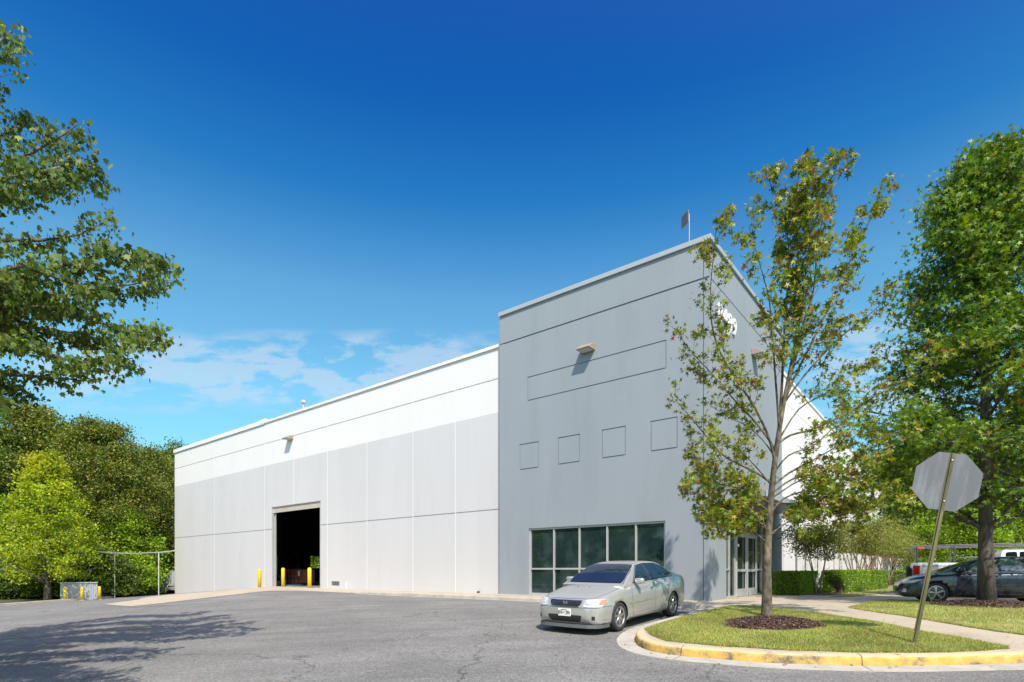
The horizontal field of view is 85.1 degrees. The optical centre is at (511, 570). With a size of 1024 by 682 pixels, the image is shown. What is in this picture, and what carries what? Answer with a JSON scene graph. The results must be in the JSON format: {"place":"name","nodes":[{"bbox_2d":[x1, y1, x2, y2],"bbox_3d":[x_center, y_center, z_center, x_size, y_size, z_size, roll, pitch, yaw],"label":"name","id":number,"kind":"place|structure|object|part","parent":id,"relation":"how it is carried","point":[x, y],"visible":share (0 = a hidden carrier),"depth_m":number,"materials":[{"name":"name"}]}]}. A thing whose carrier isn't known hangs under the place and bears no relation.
{"place":"outdoors","nodes":[
{"label":"outdoors","id":0,"kind":"place"},
{"bbox_2d":[285,568,315,585],"bbox_3d":[-15.245,0.490,40.012,2.500,1.219,1.125,0,0,39],"label":"dumpster","id":1,"kind":"object","parent":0,"point":[295,575],"visible":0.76,"depth_m":39.43,"materials":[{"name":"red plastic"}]},
{"bbox_2d":[0,571,889,603],"bbox_3d":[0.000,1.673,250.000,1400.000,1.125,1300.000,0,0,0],"label":"ground","id":2,"kind":"structure","parent":0,"point":[10,600],"depth_m":40.23,"materials":[{"name":"green plant"}]},
{"bbox_2d":[0,492,28,559],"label":"understory tree","id":3,"kind":"object","parent":2,"relation":"on","point":[5,509],"visible":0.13,"depth_m":43.71,"materials":[{"name":"green plant"}]},
{"bbox_2d":[0,558,38,597],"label":"bush","id":4,"kind":"object","parent":2,"relation":"on","point":[10,588],"visible":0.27,"depth_m":40.02,"materials":[{"name":"green plant"}]},
{"bbox_2d":[0,415,42,552],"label":"woodland tree","id":5,"kind":"object","parent":2,"relation":"on","point":[3,460],"visible":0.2,"depth_m":46.11,"materials":[{"name":"green plant"}]},
{"bbox_2d":[0,591,59,599],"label":"undergrowth","id":6,"kind":"object","parent":2,"relation":"on","point":[10,595],"visible":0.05,"depth_m":40.77,"materials":[{"name":"green plant"}]},
{"bbox_2d":[3,555,59,596],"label":"bush","id":7,"kind":"object","parent":2,"relation":"on","point":[33,590],"visible":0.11,"depth_m":40.36,"materials":[{"name":"green plant"}]},
{"bbox_2d":[0,399,100,553],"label":"woodland tree","id":8,"kind":"object","parent":2,"relation":"on","point":[34,421],"visible":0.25,"depth_m":48.31,"materials":[{"name":"green plant"}]},
{"bbox_2d":[0,447,118,600],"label":"maple tree","id":9,"kind":"object","parent":2,"relation":"on","point":[46,478],"visible":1,"depth_m":37.27,"materials":[{"name":"green plant"}]},
{"bbox_2d":[63,587,66,598],"bbox_3d":[-30.195,1.603,37.701,0.320,0.950,0.320,0,0,0],"label":"bollard","id":10,"kind":"object","parent":2,"relation":"on","point":[64,592],"visible":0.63,"depth_m":37.64,"materials":[{"name":"metal"}]},
{"bbox_2d":[22,416,119,557],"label":"woodland tree","id":11,"kind":"object","parent":2,"relation":"on","point":[74,456],"depth_m":58.72,"materials":[{"name":"green plant"}]},
{"bbox_2d":[35,555,109,596],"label":"bush","id":12,"kind":"object","parent":2,"relation":"on","point":[57,592],"visible":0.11,"depth_m":40.43,"materials":[{"name":"green plant"}]},
{"bbox_2d":[0,19,185,419],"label":"maple tree","id":13,"kind":"object","parent":2,"relation":"on","point":[21,297],"visible":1,"depth_m":9.38,"materials":[{"name":"green plant"}]},
{"bbox_2d":[11,411,174,555],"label":"woodland tree","id":14,"kind":"object","parent":2,"relation":"on","point":[99,449],"visible":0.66,"depth_m":45.58,"materials":[{"name":"green plant"}]},
{"bbox_2d":[64,549,151,595],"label":"bush","id":15,"kind":"object","parent":2,"relation":"on","point":[120,565],"visible":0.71,"depth_m":41.99,"materials":[{"name":"green plant"}]},
{"bbox_2d":[79,505,174,595],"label":"understory tree","id":16,"kind":"object","parent":2,"relation":"on","point":[138,526],"visible":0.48,"depth_m":45.19,"materials":[{"name":"green plant"}]},
{"bbox_2d":[87,443,174,588],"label":"woodland tree","id":17,"kind":"object","parent":2,"relation":"on","point":[162,466],"visible":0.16,"depth_m":54.96,"materials":[{"name":"green plant"}]},
{"bbox_2d":[108,546,173,595],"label":"bush","id":18,"kind":"object","parent":2,"relation":"on","point":[152,584],"visible":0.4,"depth_m":44.57,"materials":[{"name":"green plant"}]},
{"bbox_2d":[120,465,174,586],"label":"understory tree","id":19,"kind":"object","parent":2,"relation":"on","point":[169,517],"depth_m":57.42,"materials":[{"name":"green plant"}]},
{"bbox_2d":[146,520,174,584],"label":"understory tree","id":20,"kind":"object","parent":2,"relation":"on","point":[171,560],"visible":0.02,"depth_m":54.22,"materials":[{"name":"green plant"}]},
{"bbox_2d":[156,559,174,587],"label":"bush","id":21,"kind":"object","parent":2,"relation":"on","point":[173,581],"depth_m":54.90,"materials":[{"name":"green plant"}]},
{"bbox_2d":[150,436,188,466],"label":"woodland tree","id":22,"kind":"object","parent":2,"relation":"on","point":[168,452],"visible":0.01,"depth_m":77.91,"materials":[{"name":"green plant"}]},
{"bbox_2d":[107,586,360,605],"bbox_3d":[-15.229,1.246,30.470,10.554,0.417,15.247,0,0,-30],"label":"apron","id":23,"kind":"object","parent":2,"relation":"on","point":[165,598],"visible":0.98,"depth_m":26.32,"materials":[{"name":"concrete"}]},
{"bbox_2d":[97,550,176,597],"bbox_3d":[-26.458,0.337,39.460,7.580,3.442,1.512,0,0,28],"label":"pipe goalpost","id":24,"kind":"object","parent":23,"relation":"on","point":[139,553],"visible":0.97,"depth_m":38.40,"materials":[{"name":"grey metal"}]},
{"bbox_2d":[257,569,260,587],"bbox_3d":[-16.142,0.529,35.689,0.340,1.220,0.340,0,0,0],"label":"bollard","id":25,"kind":"object","parent":23,"relation":"on","point":[259,577],"visible":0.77,"depth_m":35.59,"materials":[{"name":"metal"}]},
{"bbox_2d":[281,568,284,586],"bbox_3d":[-14.214,0.460,34.661,0.340,1.220,0.340,0,0,0],"label":"bollard","id":26,"kind":"object","parent":23,"relation":"on","point":[282,577],"visible":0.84,"depth_m":34.57,"materials":[{"name":"metal"}]},
{"bbox_2d":[307,568,311,587],"bbox_3d":[-11.647,0.460,32.100,0.340,1.220,0.340,0,0,0],"label":"bollard","id":27,"kind":"object","parent":23,"relation":"on","point":[309,577],"visible":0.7,"depth_m":32.03,"materials":[{"name":"metal"}]},
{"bbox_2d":[310,556,319,567],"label":"understory tree","id":28,"kind":"object","parent":2,"relation":"on","point":[314,562],"visible":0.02,"depth_m":64.30,"materials":[{"name":"green plant"}]},
{"bbox_2d":[0,585,1023,681],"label":"parking lot","id":29,"kind":"structure","parent":2,"relation":"on","point":[328,638],"depth_m":11.68,"materials":[{"name":"grey asphalt"}]},
{"bbox_2d":[0,596,112,605],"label":"edge kerb","id":30,"kind":"structure","parent":29,"relation":"on","point":[16,603],"depth_m":35.27,"materials":[{"name":"concrete"}]},
{"bbox_2d":[59,582,97,599],"bbox_3d":[-30.388,1.448,39.150,2.110,1.220,1.700,0,0,-39],"label":"metal bin","id":31,"kind":"object","parent":29,"relation":"on","point":[90,590],"visible":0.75,"depth_m":38.56,"materials":[{"name":"metal"}]},
{"bbox_2d":[80,587,83,599],"bbox_3d":[-29.300,1.603,38.021,0.320,0.950,0.320,0,0,0],"label":"bollard","id":32,"kind":"object","parent":29,"relation":"on","point":[81,593],"visible":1,"depth_m":37.95,"materials":[{"name":"metal"}]},
{"bbox_2d":[98,586,100,598],"bbox_3d":[-29.101,1.603,39.355,0.320,0.950,0.320,0,0,0],"label":"bollard","id":33,"kind":"object","parent":29,"relation":"on","point":[99,592],"visible":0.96,"depth_m":39.28,"materials":[{"name":"metal"}]},
{"bbox_2d":[160,571,174,593],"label":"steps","id":34,"kind":"structure","parent":29,"relation":"on","point":[170,590],"depth_m":47.32,"materials":[{"name":"concrete"}]},
{"bbox_2d":[354,593,531,601],"bbox_3d":[-3.189,1.100,23.539,21.436,0.111,0.128,0,0,39],"label":"gutter strip","id":35,"kind":"object","parent":29,"relation":"on","point":[439,597],"visible":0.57,"depth_m":23.41,"materials":[{"name":"concrete"}]},
{"bbox_2d":[3,600,1009,680],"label":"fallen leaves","id":36,"kind":"object","parent":29,"relation":"on","point":[557,654],"visible":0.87,"depth_m":10.39,"materials":[{"name":"brown plant"}]},
{"bbox_2d":[304,589,719,631],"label":"kerb","id":37,"kind":"structure","parent":29,"relation":"on","point":[704,607],"depth_m":21.60,"materials":[{"name":"concrete"}]},
{"bbox_2d":[540,561,683,630],"bbox_3d":[2.588,0.507,13.666,2.070,1.446,4.632,1,4,40],"label":"saloon car","id":38,"kind":"object","parent":29,"relation":"on","point":[613,595],"visible":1,"depth_m":12.53,"materials":[{"name":"silver metal"}]},
{"bbox_3d":[2.958,0.062,13.037,0.214,0.376,0.869,1,4,40],"label":"window","id":39,"kind":"part","parent":38,"relation":"part of","materials":[{"name":"blue glass"}]},
{"bbox_3d":[3.506,0.016,13.690,0.216,0.379,0.776,1,4,40],"label":"window","id":40,"kind":"part","parent":38,"relation":"part of","materials":[{"name":"blue glass"}]},
{"bbox_3d":[3.836,0.001,14.036,0.582,0.303,0.127,0,0,-39],"label":"quarter window","id":41,"kind":"part","parent":38,"relation":"part of","materials":[{"name":"blue glass"}]},
{"bbox_2d":[617,608,1023,671],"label":"gutter","id":42,"kind":"object","parent":29,"relation":"on","point":[628,636],"visible":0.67,"depth_m":8.52,"materials":[{"name":"concrete"}]},
{"bbox_2d":[635,631,1023,665],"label":"painted kerb","id":43,"kind":"structure","parent":29,"relation":"on","point":[643,640],"depth_m":8.61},
{"bbox_2d":[893,556,1023,601],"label":"hatchback car","id":44,"kind":"object","parent":29,"relation":"on","point":[957,580],"visible":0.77,"depth_m":17.14,"materials":[{"name":"grey paint"}]},
{"bbox_3d":[14.214,-0.156,17.088,1.000,0.387,0.196,0,0,26],"label":"window","id":45,"kind":"part","parent":44,"relation":"part of","materials":[{"name":"green glass"}]},
{"bbox_3d":[15.091,-0.158,16.661,0.850,0.390,0.197,0,0,26],"label":"window","id":46,"kind":"part","parent":44,"relation":"part of","materials":[{"name":"green glass"}]},
{"bbox_2d":[905,543,1023,576],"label":"pickup truck","id":47,"kind":"object","parent":29,"relation":"on","point":[916,568],"visible":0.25,"depth_m":24.21,"materials":[{"name":"white paint"}]},
{"bbox_3d":[20.516,-0.504,22.926,0.374,0.504,0.114,0,0,33],"label":"window","id":48,"kind":"part","parent":47,"relation":"part of","materials":[{"name":"black glass"}]},
{"bbox_2d":[173,233,887,600],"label":"warehouse","id":49,"kind":"structure","parent":2,"relation":"on","point":[533,451],"depth_m":23.86,"materials":[{"name":"white paint"}]},
{"bbox_2d":[282,435,292,439],"bbox_3d":[-13.937,-8.237,34.628,0.580,0.262,0.436,0,0,39],"label":"wall light","id":50,"kind":"object","parent":49,"relation":"attached to","point":[289,437],"visible":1,"depth_m":34.52,"materials":[{"name":"grey metal"}]},
{"bbox_2d":[277,574,300,585],"bbox_3d":[-15.397,0.579,38.246,0.720,1.038,1.572,0,0,39],"label":"pallet jack","id":51,"kind":"object","parent":49,"relation":"on","point":[285,582],"visible":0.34,"depth_m":37.87,"materials":[{"name":"blue"}]},
{"bbox_2d":[271,500,320,512],"bbox_3d":[-13.358,-3.905,34.511,5.650,0.410,0.145,0,0,39],"label":"overhead door","id":52,"kind":"structure","parent":49,"relation":"in","point":[312,504],"depth_m":34.39,"materials":[{"name":"beige metal"}]},
{"bbox_2d":[576,343,594,352],"bbox_3d":[2.780,-8.437,21.106,0.580,0.262,0.436,0,0,39],"label":"wall light","id":53,"kind":"object","parent":49,"relation":"attached to","point":[586,348],"visible":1,"depth_m":21.01,"materials":[{"name":"grey metal"}]},
{"bbox_2d":[530,521,664,594],"bbox_3d":[3.071,-0.360,21.293,5.920,2.720,0.106,0,0,39],"label":"window","id":54,"kind":"structure","parent":49,"relation":"in","point":[556,553],"depth_m":21.53,"materials":[{"name":"glass"}]},
{"bbox_2d":[681,210,689,240],"bbox_3d":[6.063,-11.575,19.490,0.078,1.750,0.440,0,0,-13],"label":"rooftop antenna","id":55,"kind":"object","parent":49,"relation":"on","point":[685,218],"visible":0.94,"depth_m":19.40,"materials":[{"name":"grey metal"}]},
{"bbox_2d":[736,534,746,596],"bbox_3d":[8.888,-0.200,21.524,0.144,2.400,1.340,0,0,39],"label":"entrance door","id":56,"kind":"structure","parent":49,"relation":"in","point":[739,592],"depth_m":21.67,"materials":[{"name":"metal"}]},
{"bbox_2d":[747,535,756,594],"bbox_3d":[9.762,-0.200,22.618,0.144,2.400,1.340,0,0,39],"label":"entrance door","id":57,"kind":"structure","parent":49,"relation":"in","point":[750,591],"depth_m":22.73,"materials":[{"name":"metal"}]},
{"bbox_2d":[751,348,764,358],"bbox_3d":[9.844,-8.667,22.232,0.436,0.262,0.580,0,0,39],"label":"wall light","id":58,"kind":"object","parent":49,"relation":"attached to","point":[754,351],"visible":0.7,"depth_m":22.07,"materials":[{"name":"grey metal"}]},
{"bbox_2d":[795,544,797,570],"bbox_3d":[15.156,-0.575,29.957,0.106,2.550,1.000,0,0,39],"label":"window","id":59,"kind":"structure","parent":49,"relation":"in","point":[796,561],"depth_m":30.28,"materials":[{"name":"grey metal"}]},
{"bbox_2d":[869,448,919,574],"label":"roadside tree","id":60,"kind":"object","parent":2,"relation":"on","point":[890,507],"visible":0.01,"depth_m":69.58,"materials":[{"name":"green plant"}]},
{"bbox_2d":[899,557,936,569],"bbox_3d":[29.263,0.192,40.001,3.231,2.283,3.289,0,0,35],"label":"bush","id":61,"kind":"object","parent":2,"relation":"on","point":[920,560],"visible":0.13,"depth_m":39.98,"materials":[{"name":"green plant"}]},
{"bbox_2d":[886,509,969,569],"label":"roadside tree","id":62,"kind":"object","parent":2,"relation":"on","point":[928,536],"visible":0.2,"depth_m":47.61,"materials":[{"name":"green plant"}]},
{"bbox_2d":[875,412,1018,533],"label":"roadside tree","id":63,"kind":"object","parent":2,"relation":"on","point":[907,521],"visible":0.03,"depth_m":61.35,"materials":[{"name":"green plant"}]},
{"bbox_2d":[935,555,971,562],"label":"bush","id":64,"kind":"object","parent":2,"relation":"on","point":[957,559],"visible":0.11,"depth_m":37.75,"materials":[{"name":"green plant"}]},
{"bbox_2d":[926,506,1023,562],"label":"roadside tree","id":65,"kind":"object","parent":2,"relation":"on","point":[969,535],"visible":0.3,"depth_m":41.46,"materials":[{"name":"green plant"}]},
{"bbox_2d":[963,425,1023,547],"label":"roadside tree","id":66,"kind":"object","parent":2,"relation":"on","point":[1006,455],"visible":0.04,"depth_m":57.29,"materials":[{"name":"green plant"}]},
{"bbox_2d":[975,498,1023,550],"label":"roadside tree","id":67,"kind":"object","parent":2,"relation":"on","point":[1010,528],"visible":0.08,"depth_m":43.06,"materials":[{"name":"green plant"}]},
{"bbox_2d":[0,0,1023,569],"label":"sky","id":68,"kind":"structure","parent":0,"point":[349,196],"materials":[{"name":"blue"}]},
{"bbox_2d":[309,588,1023,653],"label":"sidewalk","id":69,"kind":"structure","parent":0,"point":[827,603],"depth_m":14.47,"materials":[{"name":"concrete"}]},
{"bbox_2d":[810,580,892,594],"bbox_3d":[29.563,0.999,42.387,5.900,0.001,53.992,0,0,39],"label":"planting bed","id":70,"kind":"object","parent":69,"relation":"on","point":[889,585],"visible":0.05,"depth_m":23.85,"materials":[{"name":"soil"}]},
{"bbox_2d":[772,570,817,594],"bbox_3d":[12.121,0.567,23.872,1.225,1.140,3.311,0,0,40],"label":"hedge","id":71,"kind":"object","parent":70,"relation":"on","point":[796,582],"visible":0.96,"depth_m":22.83,"materials":[{"name":"green plant"}]},
{"bbox_2d":[773,519,856,592],"bbox_3d":[13.156,-0.761,24.338,3.281,3.731,3.123,0,0,23],"label":"crape myrtle","id":72,"kind":"object","parent":70,"relation":"on","point":[823,540],"visible":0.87,"depth_m":23.95,"materials":[{"name":"green plant"}]},
{"bbox_2d":[817,569,888,593],"bbox_3d":[17.114,0.540,27.695,1.130,1.197,9.611,0,0,44],"label":"hedge","id":73,"kind":"object","parent":70,"relation":"on","point":[843,581],"visible":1,"depth_m":25.20,"materials":[{"name":"green plant"}]},
{"bbox_2d":[821,506,905,569],"bbox_3d":[17.964,-1.074,29.033,4.200,4.368,4.156,0,0,0],"label":"crape myrtle","id":74,"kind":"object","parent":70,"relation":"on","point":[867,544],"visible":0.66,"depth_m":28.36,"materials":[{"name":"green plant"}]},
{"bbox_2d":[830,512,914,569],"bbox_3d":[20.153,-1.184,31.827,4.375,4.598,4.421,0,0,27],"label":"crape myrtle","id":75,"kind":"object","parent":70,"relation":"on","point":[896,520],"visible":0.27,"depth_m":31.25,"materials":[{"name":"green plant"}]},
{"bbox_2d":[851,515,915,569],"bbox_3d":[22.504,-1.184,34.626,4.375,4.598,4.421,0,0,-36],"label":"crape myrtle","id":76,"kind":"object","parent":70,"relation":"on","point":[905,533],"visible":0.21,"depth_m":34.06,"materials":[{"name":"green plant"}]},
{"bbox_2d":[854,529,921,584],"bbox_3d":[25.380,-1.184,37.866,4.421,4.598,4.375,0,0,-9],"label":"crape myrtle","id":77,"kind":"object","parent":70,"relation":"on","point":[893,558],"visible":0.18,"depth_m":37.58,"materials":[{"name":"green plant"}]},
{"bbox_2d":[890,570,905,584],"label":"hedge","id":78,"kind":"object","parent":70,"relation":"on","point":[897,575],"visible":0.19,"depth_m":37.72,"materials":[{"name":"green plant"}]},
{"bbox_2d":[878,529,924,569],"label":"crape myrtle","id":79,"kind":"object","parent":70,"relation":"on","point":[905,556],"visible":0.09,"depth_m":41.32,"materials":[{"name":"green plant"}]},
{"bbox_2d":[891,529,930,569],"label":"crape myrtle","id":80,"kind":"object","parent":70,"relation":"on","point":[920,552],"visible":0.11,"depth_m":45.62,"materials":[{"name":"green plant"}]},
{"bbox_2d":[644,605,1009,652],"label":"lawn","id":81,"kind":"structure","parent":0,"point":[808,641],"depth_m":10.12,"materials":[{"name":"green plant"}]},
{"bbox_2d":[721,615,826,630],"bbox_3d":[5.429,1.072,11.579,2.175,0.262,1.768,0,0,0],"label":"mulch ring","id":82,"kind":"object","parent":81,"relation":"on","point":[771,622],"visible":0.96,"depth_m":11.23,"materials":[{"name":"brown wood"}]},
{"bbox_2d":[659,144,994,615],"bbox_3d":[6.644,-4.120,12.380,6.378,10.560,3.188,0,0,0],"label":"sweetgum tree","id":83,"kind":"object","parent":81,"relation":"on","point":[721,514],"visible":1,"depth_m":12.14,"materials":[{"name":"green plant"}]},
{"bbox_2d":[912,452,982,643],"bbox_3d":[6.988,-0.339,9.249,0.950,3.236,0.058,11,2,16],"label":"stop sign","id":84,"kind":"object","parent":81,"relation":"on","point":[943,481],"visible":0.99,"depth_m":9.24,"materials":[{"name":"grey metal"}]},
{"bbox_2d":[830,585,892,596],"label":"lawn","id":85,"kind":"structure","parent":0,"point":[854,593],"depth_m":24.04,"materials":[{"name":"green plant"}]},
{"bbox_2d":[848,599,1023,634],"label":"lawn","id":86,"kind":"structure","parent":0,"point":[1001,627],"depth_m":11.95,"materials":[{"name":"green plant"}]},
{"bbox_2d":[832,117,1023,599],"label":"sweetgum tree","id":87,"kind":"object","parent":86,"relation":"on","point":[986,181],"visible":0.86,"depth_m":15.75,"materials":[{"name":"green plant"}]},
{"bbox_2d":[925,599,1023,607],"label":"mulch ring","id":88,"kind":"object","parent":86,"relation":"on","point":[1001,603],"visible":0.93,"depth_m":15.50,"materials":[{"name":"brown wood"}]},
{"bbox_2d":[996,438,1023,545],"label":"sweetgum tree","id":89,"kind":"object","parent":86,"relation":"on","point":[1016,539],"visible":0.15,"depth_m":18.25,"materials":[{"name":"green plant"}]}
]}

